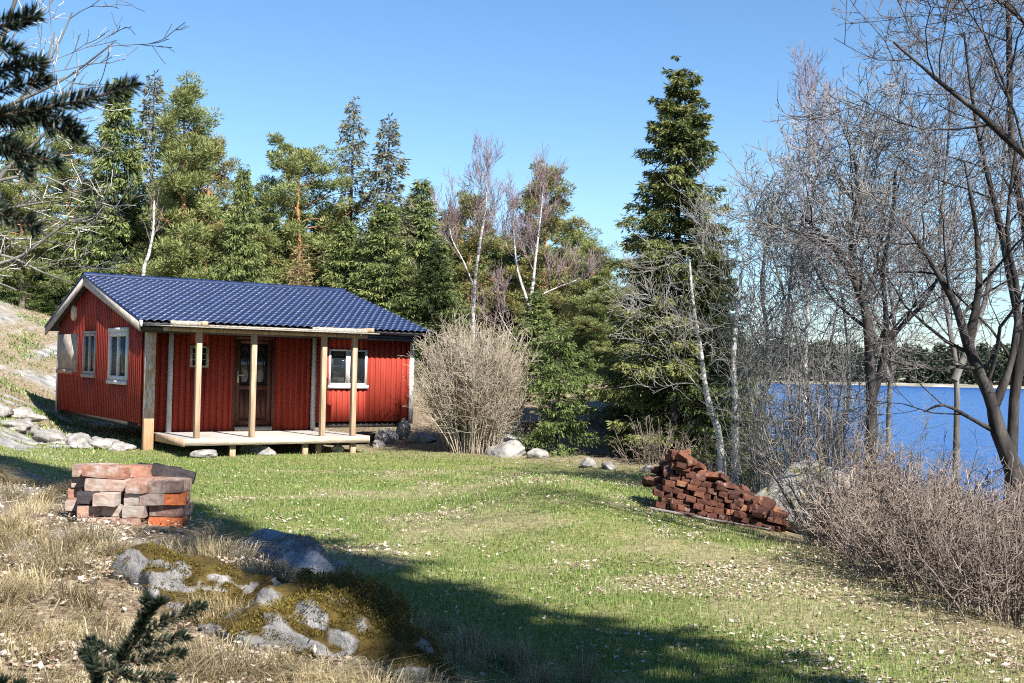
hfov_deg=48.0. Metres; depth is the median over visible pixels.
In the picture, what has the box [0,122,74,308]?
pine tree
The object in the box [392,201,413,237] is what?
spruce tree
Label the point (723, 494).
brick
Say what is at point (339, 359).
window
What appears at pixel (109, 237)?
spruce tree
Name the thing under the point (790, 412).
bare bush
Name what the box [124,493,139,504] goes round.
brick
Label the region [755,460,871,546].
boulder
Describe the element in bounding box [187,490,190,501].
brick
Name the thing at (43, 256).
spruce tree
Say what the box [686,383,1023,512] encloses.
lake water
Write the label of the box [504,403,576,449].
bare bush
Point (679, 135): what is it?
spruce tree
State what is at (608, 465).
stone
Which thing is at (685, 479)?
brick
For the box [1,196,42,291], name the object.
spruce tree
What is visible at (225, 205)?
spruce tree
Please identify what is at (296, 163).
pine tree
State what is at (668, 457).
brick
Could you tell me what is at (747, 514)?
brick
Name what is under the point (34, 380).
ground
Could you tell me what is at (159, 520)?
brick
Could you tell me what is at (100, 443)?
stone
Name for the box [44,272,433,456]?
cabin
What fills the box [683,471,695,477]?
brick
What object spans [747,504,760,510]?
brick
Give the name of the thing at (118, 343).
window
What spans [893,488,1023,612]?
bare bush
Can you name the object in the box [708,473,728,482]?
brick
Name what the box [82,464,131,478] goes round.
brick
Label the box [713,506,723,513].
brick
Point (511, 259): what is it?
spruce tree
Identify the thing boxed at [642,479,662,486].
brick
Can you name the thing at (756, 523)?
brick
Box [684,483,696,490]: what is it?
brick
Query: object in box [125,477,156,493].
brick
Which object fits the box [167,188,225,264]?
spruce tree
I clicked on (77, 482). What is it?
brick
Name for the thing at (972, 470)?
bare bush
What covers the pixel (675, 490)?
brick
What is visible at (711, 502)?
brick
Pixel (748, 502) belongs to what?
brick
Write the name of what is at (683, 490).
brick
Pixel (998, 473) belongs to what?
bare bush
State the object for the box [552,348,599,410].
juniper
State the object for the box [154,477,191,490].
brick
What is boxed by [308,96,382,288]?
spruce tree
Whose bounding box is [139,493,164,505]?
brick
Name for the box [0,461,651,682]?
grass tussocks
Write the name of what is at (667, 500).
brick
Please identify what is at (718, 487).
brick
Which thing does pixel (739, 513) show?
brick
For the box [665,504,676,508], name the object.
brick
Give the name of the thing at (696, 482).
brick
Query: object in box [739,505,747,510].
brick
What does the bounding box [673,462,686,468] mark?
brick
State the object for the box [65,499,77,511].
brick
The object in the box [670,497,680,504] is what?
brick
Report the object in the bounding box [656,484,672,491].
brick
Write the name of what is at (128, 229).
spruce tree
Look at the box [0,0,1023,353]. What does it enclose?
sky
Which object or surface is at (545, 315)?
spruce tree
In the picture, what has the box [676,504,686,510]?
brick
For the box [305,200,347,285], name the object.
spruce tree
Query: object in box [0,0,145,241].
spruce tree
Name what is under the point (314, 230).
spruce tree
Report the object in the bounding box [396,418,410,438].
foundation stone
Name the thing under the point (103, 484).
brick
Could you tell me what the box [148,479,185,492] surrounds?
brick
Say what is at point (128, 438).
hillside grass
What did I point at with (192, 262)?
spruce tree
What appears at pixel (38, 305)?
young conifer
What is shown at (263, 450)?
stone
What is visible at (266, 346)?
door
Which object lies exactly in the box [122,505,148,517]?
brick
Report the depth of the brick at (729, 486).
13.77 m
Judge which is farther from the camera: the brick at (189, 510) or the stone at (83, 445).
the stone at (83, 445)
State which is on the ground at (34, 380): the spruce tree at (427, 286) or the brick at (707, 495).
the spruce tree at (427, 286)
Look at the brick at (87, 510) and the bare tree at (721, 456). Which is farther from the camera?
the bare tree at (721, 456)
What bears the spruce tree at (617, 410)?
on the ground at (34, 380)
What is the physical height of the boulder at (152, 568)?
0.458 m
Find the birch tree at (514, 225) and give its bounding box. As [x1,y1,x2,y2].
[471,141,614,351]
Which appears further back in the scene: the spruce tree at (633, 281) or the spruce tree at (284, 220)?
the spruce tree at (284, 220)
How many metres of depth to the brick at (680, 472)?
13.57 m
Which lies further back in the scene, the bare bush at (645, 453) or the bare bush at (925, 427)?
the bare bush at (645, 453)
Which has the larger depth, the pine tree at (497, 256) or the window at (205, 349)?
the pine tree at (497, 256)
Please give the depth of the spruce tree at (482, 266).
49.70 m
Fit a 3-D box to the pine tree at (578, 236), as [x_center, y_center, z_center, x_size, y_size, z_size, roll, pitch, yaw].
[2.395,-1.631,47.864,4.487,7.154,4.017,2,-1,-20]
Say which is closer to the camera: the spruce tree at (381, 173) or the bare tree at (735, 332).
the bare tree at (735, 332)
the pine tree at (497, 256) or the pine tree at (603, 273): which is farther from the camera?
the pine tree at (497, 256)
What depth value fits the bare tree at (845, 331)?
18.08 m
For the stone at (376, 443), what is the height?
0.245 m
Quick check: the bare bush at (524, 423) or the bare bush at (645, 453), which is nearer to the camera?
the bare bush at (645, 453)
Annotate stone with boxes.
[0,402,13,416]
[0,419,39,435]
[11,406,47,421]
[32,428,67,443]
[65,432,90,437]
[66,433,90,445]
[70,442,92,448]
[88,438,118,448]
[108,441,136,450]
[189,449,217,457]
[239,445,275,455]
[331,443,344,452]
[372,440,384,446]
[374,428,398,443]
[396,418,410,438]
[407,431,436,442]
[486,440,525,457]
[527,448,548,458]
[580,457,596,467]
[601,461,615,469]
[640,465,651,471]
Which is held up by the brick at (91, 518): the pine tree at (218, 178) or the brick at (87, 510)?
the brick at (87, 510)
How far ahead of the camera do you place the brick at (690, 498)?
13.43 m
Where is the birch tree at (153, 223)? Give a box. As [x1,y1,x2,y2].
[140,178,166,275]
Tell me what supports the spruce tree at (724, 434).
on the ground at (34, 380)
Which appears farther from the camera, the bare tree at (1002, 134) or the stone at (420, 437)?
the stone at (420, 437)
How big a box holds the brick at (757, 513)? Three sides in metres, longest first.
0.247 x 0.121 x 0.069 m
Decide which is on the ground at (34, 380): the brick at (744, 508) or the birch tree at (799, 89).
the birch tree at (799, 89)
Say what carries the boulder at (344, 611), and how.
on the ground at (34, 380)
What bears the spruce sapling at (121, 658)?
on the ground at (34, 380)
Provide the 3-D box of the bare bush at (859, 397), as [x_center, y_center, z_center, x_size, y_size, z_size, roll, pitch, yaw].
[4.721,1.365,16.839,2.064,3.252,2.905,1,-1,16]
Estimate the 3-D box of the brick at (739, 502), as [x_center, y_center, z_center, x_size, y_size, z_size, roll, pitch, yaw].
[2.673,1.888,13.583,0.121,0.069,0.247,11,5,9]
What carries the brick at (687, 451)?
on the brick
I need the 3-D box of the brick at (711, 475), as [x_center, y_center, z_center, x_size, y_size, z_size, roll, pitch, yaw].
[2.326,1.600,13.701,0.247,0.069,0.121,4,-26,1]
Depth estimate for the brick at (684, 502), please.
13.46 m
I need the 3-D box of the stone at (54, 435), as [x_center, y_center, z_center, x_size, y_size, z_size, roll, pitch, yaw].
[-9.940,2.098,24.846,0.815,0.453,1.206,3,-2,-44]
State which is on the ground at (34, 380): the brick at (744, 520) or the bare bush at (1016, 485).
the bare bush at (1016, 485)
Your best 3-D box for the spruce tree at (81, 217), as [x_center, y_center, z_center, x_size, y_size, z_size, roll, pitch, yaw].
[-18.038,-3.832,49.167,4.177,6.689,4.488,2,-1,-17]
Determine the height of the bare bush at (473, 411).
3.357 m
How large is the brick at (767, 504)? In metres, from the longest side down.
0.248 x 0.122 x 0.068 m
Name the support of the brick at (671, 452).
on the brick at (668, 457)
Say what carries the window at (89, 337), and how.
in the cabin
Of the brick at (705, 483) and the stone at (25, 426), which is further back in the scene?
the stone at (25, 426)
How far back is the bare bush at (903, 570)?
9.09 m
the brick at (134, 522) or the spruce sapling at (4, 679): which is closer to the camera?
the spruce sapling at (4, 679)
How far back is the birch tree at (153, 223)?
38.04 m
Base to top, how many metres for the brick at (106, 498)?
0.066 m
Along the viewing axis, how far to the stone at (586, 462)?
22.42 m
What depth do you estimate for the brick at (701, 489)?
13.49 m
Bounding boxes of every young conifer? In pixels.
[0,260,36,308]
[28,280,56,314]
[280,244,318,286]
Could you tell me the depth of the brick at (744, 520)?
13.42 m
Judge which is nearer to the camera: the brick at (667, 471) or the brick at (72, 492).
the brick at (72, 492)
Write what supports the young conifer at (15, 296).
on the ground at (34, 380)
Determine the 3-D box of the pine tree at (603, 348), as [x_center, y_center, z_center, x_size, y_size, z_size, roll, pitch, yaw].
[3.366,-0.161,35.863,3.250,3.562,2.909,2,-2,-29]
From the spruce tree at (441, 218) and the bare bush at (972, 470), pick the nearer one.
the bare bush at (972, 470)
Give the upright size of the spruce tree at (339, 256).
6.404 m
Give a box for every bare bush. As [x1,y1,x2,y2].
[399,304,556,453]
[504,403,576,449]
[609,415,698,464]
[647,429,777,494]
[698,337,834,493]
[710,273,900,490]
[755,403,966,555]
[765,326,913,475]
[768,462,1015,582]
[795,432,1008,566]
[823,388,993,498]
[830,456,1022,551]
[830,468,1023,606]
[834,460,1023,604]
[836,475,930,543]
[854,452,1023,556]
[878,460,928,489]
[882,485,1023,627]
[890,440,1006,513]
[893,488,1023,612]
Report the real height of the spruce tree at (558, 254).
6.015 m
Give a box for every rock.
[506,414,549,432]
[551,400,633,432]
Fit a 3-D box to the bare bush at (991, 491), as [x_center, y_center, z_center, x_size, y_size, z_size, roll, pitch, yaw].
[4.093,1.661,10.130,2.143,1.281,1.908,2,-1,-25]
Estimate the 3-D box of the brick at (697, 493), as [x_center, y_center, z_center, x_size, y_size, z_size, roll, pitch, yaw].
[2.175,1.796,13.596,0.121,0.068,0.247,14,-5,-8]
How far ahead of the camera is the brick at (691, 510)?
13.47 m
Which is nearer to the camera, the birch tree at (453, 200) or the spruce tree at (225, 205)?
the birch tree at (453, 200)
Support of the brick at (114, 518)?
on the ground at (34, 380)
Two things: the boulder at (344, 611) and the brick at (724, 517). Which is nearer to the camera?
the boulder at (344, 611)
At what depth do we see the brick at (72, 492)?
6.44 m
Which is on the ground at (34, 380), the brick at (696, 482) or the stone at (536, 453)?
the stone at (536, 453)
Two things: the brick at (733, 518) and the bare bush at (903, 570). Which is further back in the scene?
the brick at (733, 518)
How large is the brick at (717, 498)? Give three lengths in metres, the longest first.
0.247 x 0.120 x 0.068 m
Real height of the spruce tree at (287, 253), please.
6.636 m
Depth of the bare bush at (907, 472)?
15.83 m
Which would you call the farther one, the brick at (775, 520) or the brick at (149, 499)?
the brick at (775, 520)
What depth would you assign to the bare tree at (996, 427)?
13.49 m
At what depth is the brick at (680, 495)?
13.47 m
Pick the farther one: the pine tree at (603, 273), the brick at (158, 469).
the pine tree at (603, 273)
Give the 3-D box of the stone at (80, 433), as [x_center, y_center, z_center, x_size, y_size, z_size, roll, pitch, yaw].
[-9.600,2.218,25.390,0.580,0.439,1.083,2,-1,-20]
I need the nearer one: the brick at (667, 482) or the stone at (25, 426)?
the brick at (667, 482)
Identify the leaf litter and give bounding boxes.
[0,438,1023,682]
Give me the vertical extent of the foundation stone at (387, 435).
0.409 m
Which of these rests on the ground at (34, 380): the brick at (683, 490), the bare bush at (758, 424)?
the bare bush at (758, 424)
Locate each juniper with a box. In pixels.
[509,323,601,457]
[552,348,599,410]
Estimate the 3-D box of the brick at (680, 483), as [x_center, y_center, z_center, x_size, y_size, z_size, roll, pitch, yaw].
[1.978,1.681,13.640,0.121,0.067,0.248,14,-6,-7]
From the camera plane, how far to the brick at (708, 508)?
13.47 m
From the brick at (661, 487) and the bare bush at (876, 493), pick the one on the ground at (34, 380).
the bare bush at (876, 493)
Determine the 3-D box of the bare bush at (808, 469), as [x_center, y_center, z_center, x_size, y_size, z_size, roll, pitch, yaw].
[3.606,1.503,12.050,2.182,1.704,2.182,1,-1,25]
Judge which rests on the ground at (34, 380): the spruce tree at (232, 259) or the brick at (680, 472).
the spruce tree at (232, 259)
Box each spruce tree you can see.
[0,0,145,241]
[0,241,14,294]
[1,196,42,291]
[27,195,62,299]
[28,228,79,315]
[53,175,107,297]
[58,76,164,300]
[74,225,126,279]
[118,196,154,274]
[130,69,173,266]
[142,188,168,258]
[155,228,203,278]
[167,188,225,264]
[205,221,258,278]
[207,164,272,283]
[218,200,243,224]
[251,196,285,277]
[256,229,314,285]
[282,216,307,257]
[301,207,352,286]
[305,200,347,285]
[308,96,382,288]
[315,216,381,307]
[345,198,436,376]
[349,113,434,354]
[381,177,466,369]
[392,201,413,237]
[399,238,481,374]
[428,206,491,356]
[459,222,506,367]
[479,241,554,378]
[500,289,571,392]
[531,246,595,379]
[584,55,753,482]
[585,256,683,453]
[585,282,619,379]
[624,257,669,328]
[630,238,783,485]
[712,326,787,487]
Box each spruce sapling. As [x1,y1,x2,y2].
[0,671,28,682]
[74,590,210,682]
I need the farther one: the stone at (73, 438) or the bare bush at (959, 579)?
the stone at (73, 438)
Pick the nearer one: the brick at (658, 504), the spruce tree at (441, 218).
the brick at (658, 504)
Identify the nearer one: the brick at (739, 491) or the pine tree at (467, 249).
the brick at (739, 491)
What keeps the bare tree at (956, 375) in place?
on the ground at (34, 380)
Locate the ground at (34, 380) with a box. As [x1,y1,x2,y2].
[0,290,1023,682]
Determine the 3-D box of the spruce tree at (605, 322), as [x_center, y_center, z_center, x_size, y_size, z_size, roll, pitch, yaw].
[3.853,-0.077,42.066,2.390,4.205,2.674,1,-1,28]
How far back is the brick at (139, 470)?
6.45 m
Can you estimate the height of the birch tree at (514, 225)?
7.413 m
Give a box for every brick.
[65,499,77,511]
[67,487,84,499]
[69,512,76,518]
[71,476,89,486]
[72,463,118,476]
[77,489,100,503]
[77,504,99,516]
[78,516,99,521]
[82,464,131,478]
[84,477,131,491]
[92,491,125,505]
[95,516,121,523]
[100,503,123,515]
[109,464,152,477]
[118,516,149,525]
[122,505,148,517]
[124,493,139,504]
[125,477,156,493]
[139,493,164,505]
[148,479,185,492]
[148,516,185,527]
[149,504,186,516]
[151,463,196,483]
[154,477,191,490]
[164,491,186,504]
[184,514,189,522]
[186,501,192,514]
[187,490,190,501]
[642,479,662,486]
[643,475,661,484]
[650,466,662,473]
[651,500,665,508]
[652,488,663,496]
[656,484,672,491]
[658,497,671,504]
[662,478,674,486]
[663,465,673,477]
[664,491,672,497]
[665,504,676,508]
[666,455,674,460]
[667,449,689,456]
[668,473,680,480]
[670,462,680,471]
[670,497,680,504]
[670,509,683,515]
[672,485,679,493]
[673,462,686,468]
[673,492,686,499]
[674,450,694,468]
[674,470,685,474]
[674,480,686,486]
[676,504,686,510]
[679,487,689,494]
[680,475,691,482]
[681,466,690,471]
[681,499,690,506]
[682,449,690,453]
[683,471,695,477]
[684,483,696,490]
[684,506,695,513]
[685,455,696,465]
[685,494,695,502]
[690,478,701,486]
[690,490,703,497]
[690,502,703,509]
[694,462,704,470]
[695,473,705,480]
[695,509,706,515]
[696,496,706,504]
[697,471,717,479]
[697,486,705,493]
[700,480,711,487]
[700,492,710,498]
[703,505,713,512]
[706,487,717,494]
[706,512,716,518]
[707,499,716,505]
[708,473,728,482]
[711,482,725,491]
[711,494,723,501]
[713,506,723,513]
[715,481,726,485]
[715,501,725,508]
[716,489,728,497]
[717,514,728,520]
[723,482,734,489]
[723,497,733,502]
[723,508,734,515]
[725,490,738,498]
[725,503,739,509]
[725,514,738,521]
[733,497,743,506]
[734,488,754,496]
[734,510,744,517]
[738,517,748,523]
[739,484,749,490]
[739,493,752,500]
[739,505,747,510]
[744,495,762,504]
[744,500,757,504]
[744,511,753,519]
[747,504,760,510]
[752,509,762,517]
[752,519,762,529]
[758,497,776,517]
[762,522,777,530]
[765,521,785,531]
[767,510,786,518]
[768,516,789,526]
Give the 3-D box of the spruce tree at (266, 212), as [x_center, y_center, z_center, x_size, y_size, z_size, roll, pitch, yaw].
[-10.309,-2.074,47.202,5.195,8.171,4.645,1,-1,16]
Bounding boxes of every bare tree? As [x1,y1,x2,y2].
[0,0,188,290]
[582,190,778,474]
[661,151,892,485]
[694,143,957,464]
[704,136,874,485]
[710,41,1023,483]
[754,91,967,467]
[762,0,1023,175]
[773,65,1023,502]
[839,0,1023,502]
[851,0,1023,483]
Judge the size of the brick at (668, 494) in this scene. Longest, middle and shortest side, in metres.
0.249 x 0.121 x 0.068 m
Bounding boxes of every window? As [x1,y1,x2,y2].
[80,331,96,377]
[106,327,128,384]
[189,345,208,366]
[327,349,368,388]
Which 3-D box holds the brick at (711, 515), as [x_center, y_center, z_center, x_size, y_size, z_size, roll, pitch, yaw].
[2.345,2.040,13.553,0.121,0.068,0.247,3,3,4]
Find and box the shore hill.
[758,366,1023,388]
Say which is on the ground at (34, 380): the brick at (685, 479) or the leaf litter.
the leaf litter
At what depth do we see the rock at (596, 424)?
28.28 m
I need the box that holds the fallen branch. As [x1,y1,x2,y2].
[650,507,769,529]
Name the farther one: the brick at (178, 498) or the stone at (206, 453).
the stone at (206, 453)
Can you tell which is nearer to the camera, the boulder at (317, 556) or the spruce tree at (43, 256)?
the boulder at (317, 556)
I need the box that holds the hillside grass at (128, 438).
[0,294,200,454]
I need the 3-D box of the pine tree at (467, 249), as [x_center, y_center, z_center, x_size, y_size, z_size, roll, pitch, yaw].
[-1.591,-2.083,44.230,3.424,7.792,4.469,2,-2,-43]
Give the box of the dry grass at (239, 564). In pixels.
[0,462,1023,682]
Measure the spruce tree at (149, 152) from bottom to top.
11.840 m
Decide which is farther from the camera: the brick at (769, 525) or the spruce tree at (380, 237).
the spruce tree at (380, 237)
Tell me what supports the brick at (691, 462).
on the brick at (687, 469)
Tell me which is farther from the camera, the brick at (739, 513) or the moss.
the brick at (739, 513)
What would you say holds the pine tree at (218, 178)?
on the ground at (34, 380)
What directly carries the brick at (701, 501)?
on the brick at (708, 508)
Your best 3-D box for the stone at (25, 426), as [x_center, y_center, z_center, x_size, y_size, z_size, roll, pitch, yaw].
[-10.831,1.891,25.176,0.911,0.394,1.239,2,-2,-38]
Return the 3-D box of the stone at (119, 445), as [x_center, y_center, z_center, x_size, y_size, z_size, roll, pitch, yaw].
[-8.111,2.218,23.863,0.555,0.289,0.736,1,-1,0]
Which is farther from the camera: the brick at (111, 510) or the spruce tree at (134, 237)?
the spruce tree at (134, 237)
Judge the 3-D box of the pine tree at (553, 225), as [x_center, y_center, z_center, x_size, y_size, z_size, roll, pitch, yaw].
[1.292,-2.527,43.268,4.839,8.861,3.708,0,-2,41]
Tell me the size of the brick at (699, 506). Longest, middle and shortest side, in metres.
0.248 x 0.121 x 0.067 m
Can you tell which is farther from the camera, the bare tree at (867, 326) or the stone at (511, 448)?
the stone at (511, 448)
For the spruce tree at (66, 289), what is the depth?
42.85 m
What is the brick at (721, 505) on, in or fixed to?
on the brick at (729, 511)
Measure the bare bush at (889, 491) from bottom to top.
1.336 m
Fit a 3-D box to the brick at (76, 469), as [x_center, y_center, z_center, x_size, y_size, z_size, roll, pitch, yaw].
[-2.343,0.723,6.478,0.249,0.068,0.122,2,0,-16]
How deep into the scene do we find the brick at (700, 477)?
13.54 m
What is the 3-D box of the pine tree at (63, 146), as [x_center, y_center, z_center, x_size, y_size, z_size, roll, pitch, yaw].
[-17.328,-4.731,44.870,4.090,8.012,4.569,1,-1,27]
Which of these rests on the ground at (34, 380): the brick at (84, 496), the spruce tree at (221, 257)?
the spruce tree at (221, 257)
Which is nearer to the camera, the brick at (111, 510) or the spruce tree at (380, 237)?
the brick at (111, 510)
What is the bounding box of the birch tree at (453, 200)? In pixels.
[429,127,511,369]
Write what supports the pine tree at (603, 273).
on the ground at (34, 380)
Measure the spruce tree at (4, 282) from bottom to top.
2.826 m
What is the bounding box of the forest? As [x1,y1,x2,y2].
[751,339,1023,385]
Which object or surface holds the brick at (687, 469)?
on the brick at (691, 474)
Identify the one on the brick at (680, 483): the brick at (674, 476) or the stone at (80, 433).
the brick at (674, 476)
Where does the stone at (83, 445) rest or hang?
on the ground at (34, 380)
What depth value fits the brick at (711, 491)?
13.51 m
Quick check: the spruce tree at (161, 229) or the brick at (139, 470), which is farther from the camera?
the spruce tree at (161, 229)
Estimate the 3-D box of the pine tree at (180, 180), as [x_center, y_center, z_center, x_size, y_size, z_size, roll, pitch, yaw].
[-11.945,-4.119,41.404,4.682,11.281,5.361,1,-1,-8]
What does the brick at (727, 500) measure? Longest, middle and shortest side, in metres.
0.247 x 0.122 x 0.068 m
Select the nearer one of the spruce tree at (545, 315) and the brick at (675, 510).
the brick at (675, 510)
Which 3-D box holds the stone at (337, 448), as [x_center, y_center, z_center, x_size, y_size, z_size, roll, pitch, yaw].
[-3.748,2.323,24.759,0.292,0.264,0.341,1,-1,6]
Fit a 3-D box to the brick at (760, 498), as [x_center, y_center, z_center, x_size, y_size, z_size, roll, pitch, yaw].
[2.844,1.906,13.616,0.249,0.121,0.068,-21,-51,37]
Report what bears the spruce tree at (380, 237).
on the ground at (34, 380)
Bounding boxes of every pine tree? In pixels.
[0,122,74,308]
[15,128,141,275]
[109,69,237,279]
[131,133,271,277]
[219,131,389,289]
[423,188,521,350]
[462,230,526,355]
[477,158,600,355]
[538,225,622,313]
[550,238,625,380]
[574,280,641,368]
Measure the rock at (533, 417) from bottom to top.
0.728 m
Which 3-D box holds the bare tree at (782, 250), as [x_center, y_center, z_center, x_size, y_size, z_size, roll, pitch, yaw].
[5.737,-0.407,23.991,3.911,7.754,2.740,1,-1,19]
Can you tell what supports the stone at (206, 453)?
on the ground at (34, 380)
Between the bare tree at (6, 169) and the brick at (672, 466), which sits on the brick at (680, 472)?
the brick at (672, 466)
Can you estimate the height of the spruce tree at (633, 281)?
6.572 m
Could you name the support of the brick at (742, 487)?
on the brick
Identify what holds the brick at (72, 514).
on the ground at (34, 380)
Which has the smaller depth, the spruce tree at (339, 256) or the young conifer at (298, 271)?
the young conifer at (298, 271)
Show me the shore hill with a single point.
(967, 385)
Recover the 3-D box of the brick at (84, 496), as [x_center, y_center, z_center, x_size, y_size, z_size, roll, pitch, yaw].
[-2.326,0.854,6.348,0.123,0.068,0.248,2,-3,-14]
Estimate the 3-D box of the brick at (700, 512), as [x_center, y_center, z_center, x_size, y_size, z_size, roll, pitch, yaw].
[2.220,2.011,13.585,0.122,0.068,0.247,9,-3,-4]
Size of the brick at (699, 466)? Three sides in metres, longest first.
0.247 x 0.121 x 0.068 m
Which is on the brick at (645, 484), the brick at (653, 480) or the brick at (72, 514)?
the brick at (653, 480)
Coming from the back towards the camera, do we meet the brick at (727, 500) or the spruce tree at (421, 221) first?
the spruce tree at (421, 221)
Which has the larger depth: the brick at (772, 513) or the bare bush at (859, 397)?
the bare bush at (859, 397)
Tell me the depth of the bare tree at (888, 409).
22.02 m
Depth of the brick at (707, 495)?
13.51 m
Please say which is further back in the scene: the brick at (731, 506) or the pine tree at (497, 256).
the pine tree at (497, 256)
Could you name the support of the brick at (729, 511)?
on the brick at (733, 518)
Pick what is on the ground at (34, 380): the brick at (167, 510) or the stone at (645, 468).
the stone at (645, 468)
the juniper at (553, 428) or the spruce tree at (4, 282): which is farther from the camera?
the spruce tree at (4, 282)
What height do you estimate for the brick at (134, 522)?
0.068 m
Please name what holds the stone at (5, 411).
on the ground at (34, 380)
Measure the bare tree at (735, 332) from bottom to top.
5.371 m
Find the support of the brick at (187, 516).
on the ground at (34, 380)
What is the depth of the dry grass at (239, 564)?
5.94 m
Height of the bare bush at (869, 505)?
1.010 m
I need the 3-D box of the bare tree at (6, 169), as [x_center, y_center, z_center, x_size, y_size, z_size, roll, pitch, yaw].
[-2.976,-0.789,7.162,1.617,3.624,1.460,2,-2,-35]
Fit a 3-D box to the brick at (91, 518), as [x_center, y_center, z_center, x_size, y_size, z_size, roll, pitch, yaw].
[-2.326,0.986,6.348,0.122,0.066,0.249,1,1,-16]
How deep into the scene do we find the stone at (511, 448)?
24.63 m
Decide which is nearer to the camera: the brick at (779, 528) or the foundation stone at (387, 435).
the brick at (779, 528)
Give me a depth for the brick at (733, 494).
13.49 m
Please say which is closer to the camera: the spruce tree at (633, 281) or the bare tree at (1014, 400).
the bare tree at (1014, 400)
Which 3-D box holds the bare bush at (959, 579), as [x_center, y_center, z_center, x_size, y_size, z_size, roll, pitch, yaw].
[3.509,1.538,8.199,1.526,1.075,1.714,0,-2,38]
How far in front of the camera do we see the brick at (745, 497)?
13.61 m
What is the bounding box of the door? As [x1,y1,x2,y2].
[231,336,275,430]
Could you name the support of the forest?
on the shore hill
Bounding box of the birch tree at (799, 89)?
[771,39,848,458]
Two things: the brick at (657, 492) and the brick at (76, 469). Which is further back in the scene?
the brick at (657, 492)
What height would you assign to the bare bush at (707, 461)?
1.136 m
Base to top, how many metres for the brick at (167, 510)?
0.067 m
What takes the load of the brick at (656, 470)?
on the brick
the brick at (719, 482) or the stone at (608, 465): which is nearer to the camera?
the brick at (719, 482)
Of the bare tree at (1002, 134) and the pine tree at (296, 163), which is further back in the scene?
the pine tree at (296, 163)
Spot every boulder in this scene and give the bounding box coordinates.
[102,541,290,611]
[197,565,469,682]
[238,528,356,576]
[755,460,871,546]
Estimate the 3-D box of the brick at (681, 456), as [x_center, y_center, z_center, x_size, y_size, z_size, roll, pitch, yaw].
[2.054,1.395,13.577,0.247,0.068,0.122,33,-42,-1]

